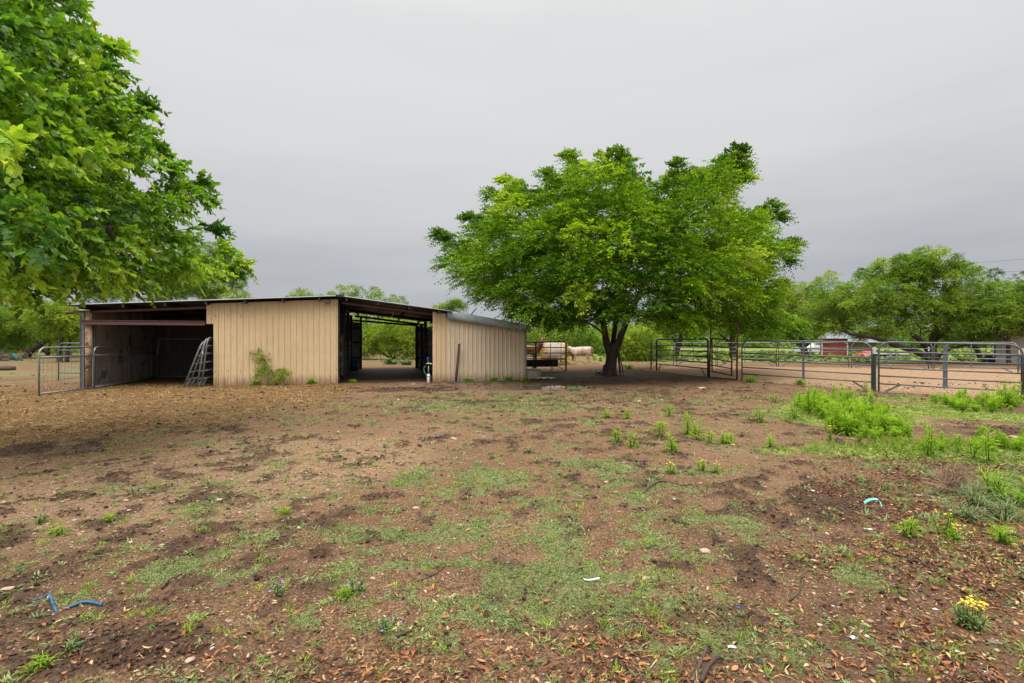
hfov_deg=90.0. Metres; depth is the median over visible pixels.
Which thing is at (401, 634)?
stick
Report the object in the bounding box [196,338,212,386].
corral panel
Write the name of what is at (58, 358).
gate
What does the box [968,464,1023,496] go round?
grass clump
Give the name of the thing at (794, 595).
stick
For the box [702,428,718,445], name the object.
leafy weed
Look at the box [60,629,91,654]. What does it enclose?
purple flower
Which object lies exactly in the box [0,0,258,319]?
mulberry tree
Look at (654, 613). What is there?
grass tufts
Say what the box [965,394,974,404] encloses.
leafy weed
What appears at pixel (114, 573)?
weed rosettes
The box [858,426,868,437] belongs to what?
leafy weed
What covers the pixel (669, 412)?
leafy weed
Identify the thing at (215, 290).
mesquite tree
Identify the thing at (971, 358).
livestock panel
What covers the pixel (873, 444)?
lime grass
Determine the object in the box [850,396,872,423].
leafy weed
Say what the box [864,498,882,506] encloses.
plastic strip
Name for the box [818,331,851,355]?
red shed
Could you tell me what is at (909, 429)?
leafy weed
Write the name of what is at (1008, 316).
mesquite tree
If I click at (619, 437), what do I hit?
leafy weed
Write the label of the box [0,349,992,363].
field grass
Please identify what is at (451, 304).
mesquite tree
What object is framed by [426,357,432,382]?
yard hydrant
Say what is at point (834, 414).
leafy weed
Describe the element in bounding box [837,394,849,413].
leafy weed
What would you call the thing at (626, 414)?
leafy weed
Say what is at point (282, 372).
mesquite seedling
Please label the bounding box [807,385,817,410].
leafy weed
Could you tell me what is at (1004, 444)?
leafy weed
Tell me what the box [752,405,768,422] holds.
leafy weed
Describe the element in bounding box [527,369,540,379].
stock tank
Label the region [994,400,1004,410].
leafy weed
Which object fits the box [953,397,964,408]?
leafy weed
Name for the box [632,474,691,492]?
stick
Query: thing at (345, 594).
leafy weed
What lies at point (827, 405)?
leafy weed
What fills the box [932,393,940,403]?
leafy weed
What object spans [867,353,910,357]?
flatbed trailer
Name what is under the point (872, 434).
leafy weed
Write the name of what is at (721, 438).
leafy weed
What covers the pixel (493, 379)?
wall weed
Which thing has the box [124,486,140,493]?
purple flower
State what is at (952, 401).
leafy weed
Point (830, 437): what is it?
yellow flower
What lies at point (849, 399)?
leafy weed
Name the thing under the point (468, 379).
wall weed
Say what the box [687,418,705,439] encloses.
leafy weed
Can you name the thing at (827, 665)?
dead leaf
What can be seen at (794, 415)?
leafy weed
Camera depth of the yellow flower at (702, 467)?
6.17 m
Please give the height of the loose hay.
1.091 m
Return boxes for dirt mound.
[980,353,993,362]
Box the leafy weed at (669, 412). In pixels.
[663,404,675,415]
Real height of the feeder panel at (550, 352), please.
1.630 m
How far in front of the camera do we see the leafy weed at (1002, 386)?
14.70 m
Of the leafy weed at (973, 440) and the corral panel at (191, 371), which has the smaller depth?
the leafy weed at (973, 440)
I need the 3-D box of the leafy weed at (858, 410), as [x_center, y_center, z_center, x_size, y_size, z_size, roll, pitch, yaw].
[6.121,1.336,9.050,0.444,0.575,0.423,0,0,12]
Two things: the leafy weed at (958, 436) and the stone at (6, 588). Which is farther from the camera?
the leafy weed at (958, 436)
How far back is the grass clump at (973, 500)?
4.86 m
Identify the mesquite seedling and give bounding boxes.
[250,348,293,384]
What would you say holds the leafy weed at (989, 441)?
on the ground at (376, 373)
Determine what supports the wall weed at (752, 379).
on the ground at (376, 373)
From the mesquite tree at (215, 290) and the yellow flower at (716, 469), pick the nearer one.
the yellow flower at (716, 469)
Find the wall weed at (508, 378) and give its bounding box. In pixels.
[503,376,513,380]
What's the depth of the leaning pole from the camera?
22.64 m
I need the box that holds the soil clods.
[0,381,1023,682]
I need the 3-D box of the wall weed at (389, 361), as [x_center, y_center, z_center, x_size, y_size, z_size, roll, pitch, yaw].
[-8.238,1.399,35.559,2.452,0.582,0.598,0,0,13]
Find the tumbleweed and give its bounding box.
[917,459,989,493]
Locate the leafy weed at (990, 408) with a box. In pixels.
[985,397,999,412]
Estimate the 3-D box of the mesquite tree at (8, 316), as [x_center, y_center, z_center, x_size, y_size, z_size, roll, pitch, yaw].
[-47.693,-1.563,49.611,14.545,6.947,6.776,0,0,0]
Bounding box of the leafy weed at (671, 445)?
[661,433,681,451]
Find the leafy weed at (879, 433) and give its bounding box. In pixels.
[869,427,885,440]
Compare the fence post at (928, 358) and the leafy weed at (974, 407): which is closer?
the leafy weed at (974, 407)
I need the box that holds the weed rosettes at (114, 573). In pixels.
[0,395,1023,682]
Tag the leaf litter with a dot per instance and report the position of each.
(592, 676)
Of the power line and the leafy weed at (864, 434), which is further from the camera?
the power line
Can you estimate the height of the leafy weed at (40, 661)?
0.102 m
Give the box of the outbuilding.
[848,338,878,352]
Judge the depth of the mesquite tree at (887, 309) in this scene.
34.07 m
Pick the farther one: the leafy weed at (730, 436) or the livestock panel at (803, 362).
the livestock panel at (803, 362)
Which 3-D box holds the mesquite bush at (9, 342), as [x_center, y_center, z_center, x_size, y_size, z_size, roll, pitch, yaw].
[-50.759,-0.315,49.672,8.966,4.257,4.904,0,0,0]
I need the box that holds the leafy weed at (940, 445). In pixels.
[936,438,949,451]
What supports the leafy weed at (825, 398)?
on the ground at (376, 373)
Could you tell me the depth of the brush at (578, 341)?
54.51 m
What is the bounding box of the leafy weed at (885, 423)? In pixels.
[868,405,893,435]
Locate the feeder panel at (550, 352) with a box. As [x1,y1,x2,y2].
[527,341,566,369]
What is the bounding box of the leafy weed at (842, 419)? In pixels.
[830,410,851,428]
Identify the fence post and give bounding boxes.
[872,347,875,391]
[928,347,929,368]
[1021,348,1023,398]
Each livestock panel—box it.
[650,339,655,369]
[656,338,708,376]
[673,342,715,364]
[717,342,776,365]
[741,340,872,390]
[778,342,848,366]
[851,342,932,368]
[878,341,1023,400]
[933,342,1018,372]
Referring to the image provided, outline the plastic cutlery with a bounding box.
[583,577,599,580]
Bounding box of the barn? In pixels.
[66,295,530,387]
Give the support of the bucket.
on the ground at (376, 373)
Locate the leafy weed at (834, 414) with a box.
[827,402,846,432]
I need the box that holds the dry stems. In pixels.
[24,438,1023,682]
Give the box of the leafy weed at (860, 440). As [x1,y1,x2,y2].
[855,431,863,442]
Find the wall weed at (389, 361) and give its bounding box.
[378,358,409,364]
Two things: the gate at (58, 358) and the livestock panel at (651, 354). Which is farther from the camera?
the livestock panel at (651, 354)
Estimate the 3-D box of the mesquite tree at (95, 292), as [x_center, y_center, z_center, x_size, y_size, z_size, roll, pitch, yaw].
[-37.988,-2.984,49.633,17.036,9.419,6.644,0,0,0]
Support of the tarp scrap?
on the brush pile
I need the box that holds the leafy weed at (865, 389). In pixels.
[860,380,869,391]
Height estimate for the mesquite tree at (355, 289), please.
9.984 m
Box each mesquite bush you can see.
[0,320,36,354]
[12,330,79,355]
[353,316,432,359]
[617,324,674,361]
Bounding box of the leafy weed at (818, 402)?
[812,396,824,414]
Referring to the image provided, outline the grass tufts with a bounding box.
[0,391,1023,682]
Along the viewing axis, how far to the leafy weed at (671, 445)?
7.33 m
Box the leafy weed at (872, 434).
[869,429,875,440]
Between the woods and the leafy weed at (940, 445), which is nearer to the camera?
the leafy weed at (940, 445)
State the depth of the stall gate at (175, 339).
22.15 m
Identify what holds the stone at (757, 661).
on the ground at (376, 373)
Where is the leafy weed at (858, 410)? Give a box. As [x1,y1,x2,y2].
[851,402,871,429]
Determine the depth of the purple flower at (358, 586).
3.26 m
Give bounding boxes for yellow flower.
[664,462,677,474]
[696,457,707,470]
[711,460,725,474]
[826,425,836,439]
[926,509,956,534]
[942,523,965,542]
[950,595,992,633]
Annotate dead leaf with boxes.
[820,663,831,667]
[985,638,997,644]
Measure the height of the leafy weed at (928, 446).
0.474 m
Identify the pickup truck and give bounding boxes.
[794,343,819,352]
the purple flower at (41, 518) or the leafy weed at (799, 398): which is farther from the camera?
the leafy weed at (799, 398)
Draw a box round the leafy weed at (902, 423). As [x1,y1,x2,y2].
[893,414,908,432]
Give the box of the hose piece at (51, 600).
[33,593,106,610]
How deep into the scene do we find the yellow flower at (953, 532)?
3.98 m
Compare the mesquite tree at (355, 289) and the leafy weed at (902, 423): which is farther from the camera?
the mesquite tree at (355, 289)
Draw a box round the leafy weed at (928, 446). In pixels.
[912,422,946,456]
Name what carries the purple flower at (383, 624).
on the ground at (376, 373)
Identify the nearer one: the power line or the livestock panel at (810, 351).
the livestock panel at (810, 351)
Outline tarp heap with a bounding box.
[853,351,870,355]
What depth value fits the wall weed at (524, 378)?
20.18 m
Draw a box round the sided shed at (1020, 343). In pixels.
[993,331,1023,363]
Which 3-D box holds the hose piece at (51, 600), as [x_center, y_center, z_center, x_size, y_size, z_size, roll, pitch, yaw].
[-2.660,1.569,3.047,0.455,0.082,0.109,0,0,6]
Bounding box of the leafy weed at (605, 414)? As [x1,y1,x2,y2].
[599,409,612,418]
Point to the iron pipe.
(457, 363)
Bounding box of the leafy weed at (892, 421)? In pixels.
[888,412,899,428]
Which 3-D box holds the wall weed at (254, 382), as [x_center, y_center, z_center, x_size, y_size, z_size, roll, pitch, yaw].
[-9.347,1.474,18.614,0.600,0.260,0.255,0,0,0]
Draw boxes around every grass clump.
[938,495,993,523]
[946,478,1001,508]
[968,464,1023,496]
[971,494,1023,523]
[976,468,1023,505]
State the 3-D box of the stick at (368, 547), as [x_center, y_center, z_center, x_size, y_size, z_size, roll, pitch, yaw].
[-1.102,1.590,3.961,0.451,0.016,0.014,0,0,-34]
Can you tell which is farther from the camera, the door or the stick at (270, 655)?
the door
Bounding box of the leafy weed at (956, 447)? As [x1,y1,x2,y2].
[952,439,962,452]
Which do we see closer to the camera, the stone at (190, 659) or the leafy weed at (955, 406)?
the stone at (190, 659)
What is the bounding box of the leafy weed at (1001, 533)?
[980,521,1023,547]
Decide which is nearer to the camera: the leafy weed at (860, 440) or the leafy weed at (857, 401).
the leafy weed at (860, 440)
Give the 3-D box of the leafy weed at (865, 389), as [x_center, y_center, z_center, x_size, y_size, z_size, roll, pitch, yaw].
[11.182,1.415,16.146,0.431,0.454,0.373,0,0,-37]
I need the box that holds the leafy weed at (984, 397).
[977,391,992,406]
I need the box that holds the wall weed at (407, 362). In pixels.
[396,359,413,364]
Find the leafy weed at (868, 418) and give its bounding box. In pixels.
[864,412,874,430]
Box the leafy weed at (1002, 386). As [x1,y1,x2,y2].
[994,380,1007,393]
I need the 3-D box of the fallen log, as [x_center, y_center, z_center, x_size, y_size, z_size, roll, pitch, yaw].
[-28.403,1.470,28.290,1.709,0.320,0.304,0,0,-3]
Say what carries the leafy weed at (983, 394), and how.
on the ground at (376, 373)
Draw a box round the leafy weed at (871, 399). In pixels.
[861,388,876,410]
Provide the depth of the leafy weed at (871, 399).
10.81 m
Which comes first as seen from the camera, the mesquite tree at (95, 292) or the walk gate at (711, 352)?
the walk gate at (711, 352)
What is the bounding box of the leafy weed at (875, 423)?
[872,416,883,432]
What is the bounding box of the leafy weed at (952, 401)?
[946,395,957,407]
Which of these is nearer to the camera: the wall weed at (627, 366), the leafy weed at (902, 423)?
the leafy weed at (902, 423)
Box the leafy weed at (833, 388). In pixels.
[829,383,837,401]
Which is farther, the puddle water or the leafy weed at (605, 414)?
the puddle water
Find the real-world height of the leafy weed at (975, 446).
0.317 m
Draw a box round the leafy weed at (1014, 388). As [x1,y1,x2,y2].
[1008,382,1023,403]
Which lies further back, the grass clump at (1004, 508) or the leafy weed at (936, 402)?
the leafy weed at (936, 402)
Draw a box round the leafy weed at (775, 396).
[768,393,777,402]
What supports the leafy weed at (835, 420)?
on the ground at (376, 373)
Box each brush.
[527,321,571,355]
[552,324,604,355]
[582,322,632,353]
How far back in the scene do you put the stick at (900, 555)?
3.68 m
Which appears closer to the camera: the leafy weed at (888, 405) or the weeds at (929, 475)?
the weeds at (929, 475)
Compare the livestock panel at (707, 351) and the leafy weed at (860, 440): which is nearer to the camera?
the leafy weed at (860, 440)
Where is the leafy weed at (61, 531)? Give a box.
[41,523,68,536]
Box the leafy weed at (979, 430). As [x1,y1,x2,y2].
[974,425,984,441]
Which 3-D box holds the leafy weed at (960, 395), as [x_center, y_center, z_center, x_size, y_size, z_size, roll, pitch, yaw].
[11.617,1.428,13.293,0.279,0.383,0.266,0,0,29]
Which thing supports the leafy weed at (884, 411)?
on the ground at (376, 373)
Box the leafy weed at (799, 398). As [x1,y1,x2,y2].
[794,389,803,407]
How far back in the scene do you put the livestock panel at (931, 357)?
28.21 m
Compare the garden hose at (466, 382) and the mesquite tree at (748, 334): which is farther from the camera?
the mesquite tree at (748, 334)
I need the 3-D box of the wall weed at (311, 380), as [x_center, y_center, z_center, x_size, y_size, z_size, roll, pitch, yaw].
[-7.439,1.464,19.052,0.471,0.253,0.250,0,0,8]
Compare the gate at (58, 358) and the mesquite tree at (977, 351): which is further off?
the mesquite tree at (977, 351)
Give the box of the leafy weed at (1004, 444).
[996,432,1011,447]
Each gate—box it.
[38,346,94,395]
[58,343,79,380]
[94,345,156,387]
[157,338,202,378]
[708,320,738,379]
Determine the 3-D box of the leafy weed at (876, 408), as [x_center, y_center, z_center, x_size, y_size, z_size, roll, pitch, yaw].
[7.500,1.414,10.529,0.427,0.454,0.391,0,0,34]
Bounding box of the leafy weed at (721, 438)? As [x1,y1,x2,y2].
[716,432,730,444]
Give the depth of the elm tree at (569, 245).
19.29 m
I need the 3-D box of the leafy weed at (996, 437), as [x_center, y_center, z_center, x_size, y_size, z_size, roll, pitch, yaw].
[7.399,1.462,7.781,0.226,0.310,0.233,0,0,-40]
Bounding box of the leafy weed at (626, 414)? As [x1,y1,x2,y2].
[621,408,633,418]
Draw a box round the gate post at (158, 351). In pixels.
[154,326,162,376]
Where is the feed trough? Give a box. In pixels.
[527,359,565,371]
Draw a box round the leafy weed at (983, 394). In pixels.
[977,389,989,403]
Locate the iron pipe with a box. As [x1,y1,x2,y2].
[455,344,459,381]
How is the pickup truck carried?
on the ground at (376, 373)
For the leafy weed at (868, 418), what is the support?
on the ground at (376, 373)
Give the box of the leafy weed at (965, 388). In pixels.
[961,386,969,400]
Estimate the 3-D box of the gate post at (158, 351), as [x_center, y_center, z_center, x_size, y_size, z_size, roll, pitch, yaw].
[-15.137,0.450,21.910,0.319,2.207,0.056,0,0,-37]
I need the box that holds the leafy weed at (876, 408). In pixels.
[868,400,882,415]
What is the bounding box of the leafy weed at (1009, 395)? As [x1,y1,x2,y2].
[995,384,1016,406]
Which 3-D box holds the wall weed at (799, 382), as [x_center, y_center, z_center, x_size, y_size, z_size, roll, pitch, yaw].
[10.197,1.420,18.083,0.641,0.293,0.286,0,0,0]
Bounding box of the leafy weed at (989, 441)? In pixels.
[983,434,995,446]
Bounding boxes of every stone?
[0,586,14,590]
[184,656,195,662]
[700,548,710,553]
[753,658,763,665]
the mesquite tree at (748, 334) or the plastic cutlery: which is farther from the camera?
the mesquite tree at (748, 334)
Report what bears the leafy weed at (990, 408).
on the ground at (376, 373)
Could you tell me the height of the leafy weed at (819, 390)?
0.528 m
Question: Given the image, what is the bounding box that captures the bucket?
[350,360,358,370]
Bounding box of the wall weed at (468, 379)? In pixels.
[462,377,475,381]
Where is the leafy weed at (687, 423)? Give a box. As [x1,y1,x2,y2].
[678,413,694,434]
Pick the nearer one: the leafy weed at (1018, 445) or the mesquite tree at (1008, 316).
the leafy weed at (1018, 445)
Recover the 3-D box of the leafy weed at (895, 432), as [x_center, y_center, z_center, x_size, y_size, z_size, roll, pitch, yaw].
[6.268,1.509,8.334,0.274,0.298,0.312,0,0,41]
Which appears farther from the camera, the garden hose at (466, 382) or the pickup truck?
the pickup truck
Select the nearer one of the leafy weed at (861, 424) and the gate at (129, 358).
the leafy weed at (861, 424)
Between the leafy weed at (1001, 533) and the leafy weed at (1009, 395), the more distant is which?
the leafy weed at (1009, 395)
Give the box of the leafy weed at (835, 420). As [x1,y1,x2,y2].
[824,403,842,433]
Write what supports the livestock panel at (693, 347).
on the ground at (376, 373)
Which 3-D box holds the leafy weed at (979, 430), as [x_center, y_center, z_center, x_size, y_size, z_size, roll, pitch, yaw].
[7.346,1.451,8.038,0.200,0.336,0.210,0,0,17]
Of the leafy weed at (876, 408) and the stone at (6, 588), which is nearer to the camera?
the stone at (6, 588)
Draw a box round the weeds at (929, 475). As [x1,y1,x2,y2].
[762,448,1023,523]
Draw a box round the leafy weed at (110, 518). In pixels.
[99,512,117,522]
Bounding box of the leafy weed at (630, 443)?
[626,430,640,448]
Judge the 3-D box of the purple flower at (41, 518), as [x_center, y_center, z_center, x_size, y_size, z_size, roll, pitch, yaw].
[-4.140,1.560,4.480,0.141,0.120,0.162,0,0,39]
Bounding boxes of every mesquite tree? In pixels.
[0,297,79,357]
[13,300,81,361]
[30,265,199,303]
[154,239,249,300]
[190,282,255,299]
[282,288,323,296]
[324,282,409,350]
[431,298,476,324]
[627,305,725,356]
[699,313,786,357]
[748,281,845,357]
[794,244,1022,363]
[948,318,991,359]
[965,270,1023,362]
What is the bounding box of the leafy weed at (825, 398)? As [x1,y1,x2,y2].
[822,392,831,406]
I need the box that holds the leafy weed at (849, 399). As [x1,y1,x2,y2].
[846,398,854,412]
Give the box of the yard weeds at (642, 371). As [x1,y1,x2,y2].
[1,366,997,399]
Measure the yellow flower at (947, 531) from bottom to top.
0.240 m
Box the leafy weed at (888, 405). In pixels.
[876,395,893,416]
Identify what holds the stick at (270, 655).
on the ground at (376, 373)
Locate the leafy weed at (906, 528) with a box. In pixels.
[890,516,925,538]
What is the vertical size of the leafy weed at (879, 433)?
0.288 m
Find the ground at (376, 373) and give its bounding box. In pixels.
[0,343,1023,682]
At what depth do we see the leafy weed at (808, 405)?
11.16 m
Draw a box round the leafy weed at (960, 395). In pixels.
[956,390,965,401]
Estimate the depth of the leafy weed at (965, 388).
13.82 m
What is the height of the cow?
1.176 m
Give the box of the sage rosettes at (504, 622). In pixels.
[0,392,1023,682]
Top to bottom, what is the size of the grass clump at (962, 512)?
0.218 m
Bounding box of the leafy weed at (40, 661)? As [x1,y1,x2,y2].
[9,649,64,682]
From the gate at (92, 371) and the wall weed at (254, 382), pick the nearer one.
the gate at (92, 371)
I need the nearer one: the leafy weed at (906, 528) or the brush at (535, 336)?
the leafy weed at (906, 528)
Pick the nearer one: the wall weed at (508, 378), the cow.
the wall weed at (508, 378)
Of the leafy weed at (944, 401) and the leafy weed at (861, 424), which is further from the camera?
the leafy weed at (944, 401)
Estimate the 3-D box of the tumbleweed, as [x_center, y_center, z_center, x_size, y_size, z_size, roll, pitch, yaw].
[4.566,1.401,5.310,0.662,0.420,0.593,0,0,0]
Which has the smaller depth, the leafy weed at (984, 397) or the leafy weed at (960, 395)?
the leafy weed at (984, 397)
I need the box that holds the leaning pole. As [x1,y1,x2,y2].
[617,347,624,375]
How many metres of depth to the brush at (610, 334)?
56.59 m
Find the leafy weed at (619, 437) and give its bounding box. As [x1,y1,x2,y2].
[608,426,623,442]
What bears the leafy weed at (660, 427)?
on the ground at (376, 373)
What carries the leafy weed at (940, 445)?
on the ground at (376, 373)
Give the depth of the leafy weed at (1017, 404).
12.61 m
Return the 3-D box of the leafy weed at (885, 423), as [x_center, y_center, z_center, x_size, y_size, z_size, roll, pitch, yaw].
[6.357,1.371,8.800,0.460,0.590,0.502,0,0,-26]
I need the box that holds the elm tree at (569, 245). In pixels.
[425,139,813,376]
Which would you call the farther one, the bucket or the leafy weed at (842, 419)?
the bucket
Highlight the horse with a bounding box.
[527,336,543,368]
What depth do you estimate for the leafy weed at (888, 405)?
10.71 m
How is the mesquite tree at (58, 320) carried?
on the ground at (376, 373)
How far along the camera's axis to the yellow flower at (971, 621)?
2.86 m
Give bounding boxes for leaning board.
[617,354,621,374]
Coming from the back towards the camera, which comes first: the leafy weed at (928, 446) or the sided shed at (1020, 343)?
the sided shed at (1020, 343)
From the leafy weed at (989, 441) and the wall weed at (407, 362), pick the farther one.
the wall weed at (407, 362)
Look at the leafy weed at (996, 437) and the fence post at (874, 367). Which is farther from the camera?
the fence post at (874, 367)
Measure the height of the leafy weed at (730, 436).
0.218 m
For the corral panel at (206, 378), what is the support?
on the ground at (376, 373)
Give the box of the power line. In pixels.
[938,259,1018,344]
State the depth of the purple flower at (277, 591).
3.22 m
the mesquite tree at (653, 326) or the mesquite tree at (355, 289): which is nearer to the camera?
the mesquite tree at (653, 326)
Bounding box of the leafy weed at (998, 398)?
[990,391,1007,407]
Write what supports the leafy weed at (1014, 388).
on the ground at (376, 373)
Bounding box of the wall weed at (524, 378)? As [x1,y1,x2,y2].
[520,375,529,381]
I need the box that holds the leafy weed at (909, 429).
[899,421,916,439]
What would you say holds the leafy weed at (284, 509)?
on the ground at (376, 373)
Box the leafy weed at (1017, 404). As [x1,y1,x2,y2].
[1010,396,1021,406]
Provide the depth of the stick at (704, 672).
2.47 m
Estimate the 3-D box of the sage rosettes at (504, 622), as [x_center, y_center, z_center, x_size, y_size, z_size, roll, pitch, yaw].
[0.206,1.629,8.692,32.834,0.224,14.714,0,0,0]
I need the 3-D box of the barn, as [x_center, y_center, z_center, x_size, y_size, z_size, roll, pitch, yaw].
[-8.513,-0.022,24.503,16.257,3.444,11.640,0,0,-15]
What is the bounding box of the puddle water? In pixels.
[443,386,588,389]
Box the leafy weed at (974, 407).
[968,404,980,411]
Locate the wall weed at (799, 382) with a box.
[795,378,806,384]
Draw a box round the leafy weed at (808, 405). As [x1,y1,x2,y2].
[801,384,817,413]
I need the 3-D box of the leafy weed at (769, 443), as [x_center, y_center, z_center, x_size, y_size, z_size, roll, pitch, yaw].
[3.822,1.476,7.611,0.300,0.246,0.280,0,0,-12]
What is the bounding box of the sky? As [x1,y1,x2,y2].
[3,0,1023,341]
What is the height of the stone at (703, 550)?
0.038 m
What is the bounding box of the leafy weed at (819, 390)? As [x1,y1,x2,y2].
[813,387,822,404]
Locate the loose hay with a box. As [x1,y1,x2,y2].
[558,356,604,365]
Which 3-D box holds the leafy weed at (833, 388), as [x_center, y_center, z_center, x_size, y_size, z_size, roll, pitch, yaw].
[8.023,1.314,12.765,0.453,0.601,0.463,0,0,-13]
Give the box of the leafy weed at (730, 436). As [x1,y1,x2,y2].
[723,431,737,443]
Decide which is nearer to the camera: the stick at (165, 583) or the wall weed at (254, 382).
the stick at (165, 583)
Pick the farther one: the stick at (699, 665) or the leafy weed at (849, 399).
the leafy weed at (849, 399)
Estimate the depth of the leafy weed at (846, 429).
8.66 m
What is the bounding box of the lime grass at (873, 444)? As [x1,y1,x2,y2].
[732,395,1023,465]
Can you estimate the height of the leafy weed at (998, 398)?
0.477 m
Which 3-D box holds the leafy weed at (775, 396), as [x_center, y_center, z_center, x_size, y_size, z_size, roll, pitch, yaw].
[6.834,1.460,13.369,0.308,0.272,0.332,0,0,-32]
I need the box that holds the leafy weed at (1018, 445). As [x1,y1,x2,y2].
[1011,435,1023,451]
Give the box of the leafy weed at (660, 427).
[650,414,668,437]
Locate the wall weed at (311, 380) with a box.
[307,378,318,383]
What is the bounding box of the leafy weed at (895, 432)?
[887,425,905,440]
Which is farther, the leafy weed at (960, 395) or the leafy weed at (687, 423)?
the leafy weed at (960, 395)
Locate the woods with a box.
[1,297,992,352]
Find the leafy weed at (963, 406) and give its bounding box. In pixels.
[954,398,973,411]
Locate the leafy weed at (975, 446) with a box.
[962,437,987,458]
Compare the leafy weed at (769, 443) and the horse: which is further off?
the horse
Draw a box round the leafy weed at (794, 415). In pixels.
[781,395,803,418]
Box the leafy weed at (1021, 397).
[1017,389,1023,403]
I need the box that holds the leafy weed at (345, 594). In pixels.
[332,584,354,605]
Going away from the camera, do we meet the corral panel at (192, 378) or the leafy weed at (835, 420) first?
the leafy weed at (835, 420)
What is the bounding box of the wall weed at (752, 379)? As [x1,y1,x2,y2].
[744,376,755,381]
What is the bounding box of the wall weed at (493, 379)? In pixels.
[489,376,498,380]
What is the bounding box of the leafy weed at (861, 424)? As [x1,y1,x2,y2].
[852,415,868,433]
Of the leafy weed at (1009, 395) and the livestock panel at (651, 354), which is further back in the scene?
the livestock panel at (651, 354)
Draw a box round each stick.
[160,571,185,588]
[249,661,264,668]
[259,651,279,659]
[340,540,397,553]
[396,630,411,637]
[418,568,442,581]
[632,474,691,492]
[689,644,708,682]
[698,656,722,682]
[787,573,803,601]
[882,548,939,570]
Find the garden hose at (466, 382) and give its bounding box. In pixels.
[423,366,517,382]
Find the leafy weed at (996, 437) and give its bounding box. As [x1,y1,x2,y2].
[991,429,1006,446]
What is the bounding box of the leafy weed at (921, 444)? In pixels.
[917,439,926,450]
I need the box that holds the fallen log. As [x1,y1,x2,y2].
[0,365,15,370]
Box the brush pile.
[0,346,41,360]
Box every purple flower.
[26,512,47,524]
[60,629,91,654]
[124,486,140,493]
[268,576,289,596]
[347,576,366,592]
[375,613,401,636]
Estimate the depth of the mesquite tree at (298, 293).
70.70 m
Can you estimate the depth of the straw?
11.74 m
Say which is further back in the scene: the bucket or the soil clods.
the bucket
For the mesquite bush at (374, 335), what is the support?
on the ground at (376, 373)
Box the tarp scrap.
[9,353,20,359]
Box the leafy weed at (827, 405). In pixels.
[818,401,835,416]
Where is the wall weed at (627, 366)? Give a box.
[622,364,632,368]
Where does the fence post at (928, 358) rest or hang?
on the ground at (376, 373)
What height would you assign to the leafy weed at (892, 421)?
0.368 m
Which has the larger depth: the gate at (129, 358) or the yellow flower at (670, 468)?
the gate at (129, 358)
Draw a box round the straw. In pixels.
[0,382,384,444]
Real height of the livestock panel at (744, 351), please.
1.465 m
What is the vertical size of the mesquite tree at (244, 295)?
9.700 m
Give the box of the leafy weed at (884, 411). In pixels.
[879,402,890,428]
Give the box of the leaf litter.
[0,444,1023,682]
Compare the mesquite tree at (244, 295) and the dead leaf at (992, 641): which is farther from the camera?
the mesquite tree at (244, 295)
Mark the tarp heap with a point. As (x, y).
(859, 354)
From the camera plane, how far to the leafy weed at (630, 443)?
7.67 m
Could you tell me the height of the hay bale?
2.082 m
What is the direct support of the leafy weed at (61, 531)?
on the ground at (376, 373)
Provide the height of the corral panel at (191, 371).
1.620 m
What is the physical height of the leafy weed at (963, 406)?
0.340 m
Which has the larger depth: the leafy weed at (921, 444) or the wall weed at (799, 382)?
the wall weed at (799, 382)
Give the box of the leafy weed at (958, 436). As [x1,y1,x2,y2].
[951,433,963,445]
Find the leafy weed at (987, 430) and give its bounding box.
[971,423,1005,463]
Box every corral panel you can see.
[183,341,212,386]
[188,343,212,386]
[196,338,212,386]
[201,337,212,386]
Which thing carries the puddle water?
on the ground at (376, 373)
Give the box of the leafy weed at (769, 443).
[760,434,778,447]
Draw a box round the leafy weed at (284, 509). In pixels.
[274,507,292,515]
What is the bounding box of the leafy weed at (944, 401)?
[939,392,951,404]
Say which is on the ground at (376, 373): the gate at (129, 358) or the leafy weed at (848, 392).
the leafy weed at (848, 392)
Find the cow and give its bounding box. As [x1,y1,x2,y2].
[567,346,592,361]
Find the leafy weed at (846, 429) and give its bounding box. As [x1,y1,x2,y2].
[832,408,858,436]
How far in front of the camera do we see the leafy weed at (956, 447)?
7.37 m
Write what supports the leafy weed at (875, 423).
on the ground at (376, 373)
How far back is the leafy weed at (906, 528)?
4.09 m
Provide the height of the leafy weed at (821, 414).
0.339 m
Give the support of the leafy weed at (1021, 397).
on the ground at (376, 373)
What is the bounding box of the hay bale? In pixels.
[539,343,569,363]
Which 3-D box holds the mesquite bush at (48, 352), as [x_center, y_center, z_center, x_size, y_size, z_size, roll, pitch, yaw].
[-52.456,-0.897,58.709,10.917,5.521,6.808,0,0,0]
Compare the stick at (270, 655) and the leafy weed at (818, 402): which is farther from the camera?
the leafy weed at (818, 402)
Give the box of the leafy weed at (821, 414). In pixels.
[816,405,827,418]
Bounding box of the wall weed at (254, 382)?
[250,379,260,384]
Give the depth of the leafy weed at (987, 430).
6.75 m
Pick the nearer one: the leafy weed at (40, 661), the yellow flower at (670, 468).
the leafy weed at (40, 661)
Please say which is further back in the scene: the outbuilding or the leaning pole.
the outbuilding
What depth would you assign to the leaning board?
23.09 m
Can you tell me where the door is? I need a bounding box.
[830,343,837,354]
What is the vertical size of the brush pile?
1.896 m
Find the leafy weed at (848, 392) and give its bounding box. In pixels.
[835,383,854,404]
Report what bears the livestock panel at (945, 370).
on the ground at (376, 373)
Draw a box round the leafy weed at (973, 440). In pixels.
[968,435,979,445]

